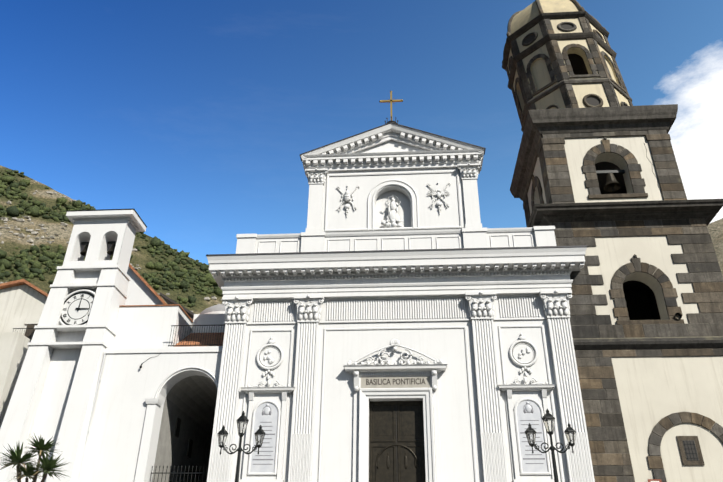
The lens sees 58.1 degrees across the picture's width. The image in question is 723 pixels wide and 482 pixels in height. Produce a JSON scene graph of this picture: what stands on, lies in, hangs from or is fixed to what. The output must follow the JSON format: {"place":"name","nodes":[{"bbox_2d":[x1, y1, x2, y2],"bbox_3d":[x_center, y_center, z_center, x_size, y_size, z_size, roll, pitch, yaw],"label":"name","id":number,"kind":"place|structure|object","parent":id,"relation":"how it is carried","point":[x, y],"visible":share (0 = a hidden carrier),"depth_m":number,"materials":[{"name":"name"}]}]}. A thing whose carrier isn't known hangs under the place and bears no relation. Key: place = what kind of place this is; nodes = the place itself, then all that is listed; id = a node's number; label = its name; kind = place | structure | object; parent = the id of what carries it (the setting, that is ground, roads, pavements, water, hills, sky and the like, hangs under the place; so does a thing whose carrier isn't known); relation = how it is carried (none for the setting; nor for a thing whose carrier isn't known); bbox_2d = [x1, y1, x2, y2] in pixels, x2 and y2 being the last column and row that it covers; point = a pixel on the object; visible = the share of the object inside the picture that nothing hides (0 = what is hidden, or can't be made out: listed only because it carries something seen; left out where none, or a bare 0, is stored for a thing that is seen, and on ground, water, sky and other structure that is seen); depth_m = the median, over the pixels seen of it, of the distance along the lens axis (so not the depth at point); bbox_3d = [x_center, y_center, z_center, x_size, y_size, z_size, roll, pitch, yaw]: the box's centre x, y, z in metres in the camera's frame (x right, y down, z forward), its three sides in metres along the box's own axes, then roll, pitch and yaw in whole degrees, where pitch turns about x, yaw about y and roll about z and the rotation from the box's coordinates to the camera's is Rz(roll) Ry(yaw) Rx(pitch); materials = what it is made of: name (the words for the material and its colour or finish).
{"place":"outdoors","nodes":[
{"label":"outdoors","id":0,"kind":"place"},
{"bbox_2d":[0,165,222,313],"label":"hillside","id":1,"kind":"structure","parent":0,"point":[142,257],"depth_m":472.77,"materials":[{"name":"brown soil"}]},
{"bbox_2d":[0,170,222,311],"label":"hillside scrub bushes","id":2,"kind":"object","parent":1,"relation":"on","point":[52,261],"visible":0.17,"depth_m":479.51,"materials":[{"name":"green plant"}]},
{"bbox_2d":[0,0,722,264],"label":"sky","id":3,"kind":"structure","parent":0,"point":[194,117],"materials":[{"name":"blue"}]},
{"bbox_2d":[707,218,722,275],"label":"hillside","id":4,"kind":"structure","parent":0,"point":[715,229],"depth_m":482.83,"materials":[{"name":"beige stone"}]},
{"label":"street ground","id":5,"kind":"structure","parent":0,"visible":0},
{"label":"church terrace","id":6,"kind":"structure","parent":5,"relation":"on","visible":0},
{"bbox_2d":[0,434,68,481],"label":"yucca plant","id":7,"kind":"object","parent":6,"relation":"on","point":[44,463],"visible":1,"depth_m":26.49,"materials":[{"name":"green plant"}]},
{"bbox_2d":[0,209,224,481],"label":"white side building","id":8,"kind":"structure","parent":6,"relation":"on","point":[120,382],"depth_m":33.42,"materials":[{"name":"white paint"}]},
{"bbox_2d":[200,304,224,313],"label":"dome","id":9,"kind":"structure","parent":8,"relation":"on","point":[218,309],"depth_m":46.63,"materials":[{"name":"white paint"}]},
{"bbox_2d":[217,411,264,481],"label":"street lamp","id":10,"kind":"object","parent":6,"relation":"on","point":[242,420],"visible":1,"depth_m":27.37,"materials":[{"name":"black metal"}]},
{"bbox_2d":[206,91,594,481],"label":"church facade","id":11,"kind":"structure","parent":6,"relation":"on","point":[395,260],"depth_m":32.35,"materials":[{"name":"white paint"}]},
{"bbox_2d":[366,378,424,384],"bbox_3d":[1.636,6.731,31.153,2.843,0.292,0.008,-1,-29,4],"label":"inscription lettering","id":12,"kind":"object","parent":11,"relation":"attached to","point":[414,381],"depth_m":31.16,"materials":[{"name":"grey"}]},
{"bbox_2d":[525,409,575,481],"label":"street lamp","id":13,"kind":"object","parent":6,"relation":"on","point":[548,418],"visible":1,"depth_m":26.51,"materials":[{"name":"black metal"}]},
{"bbox_2d":[502,0,722,481],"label":"bell tower","id":14,"kind":"structure","parent":6,"relation":"on","point":[596,171],"depth_m":34.12,"materials":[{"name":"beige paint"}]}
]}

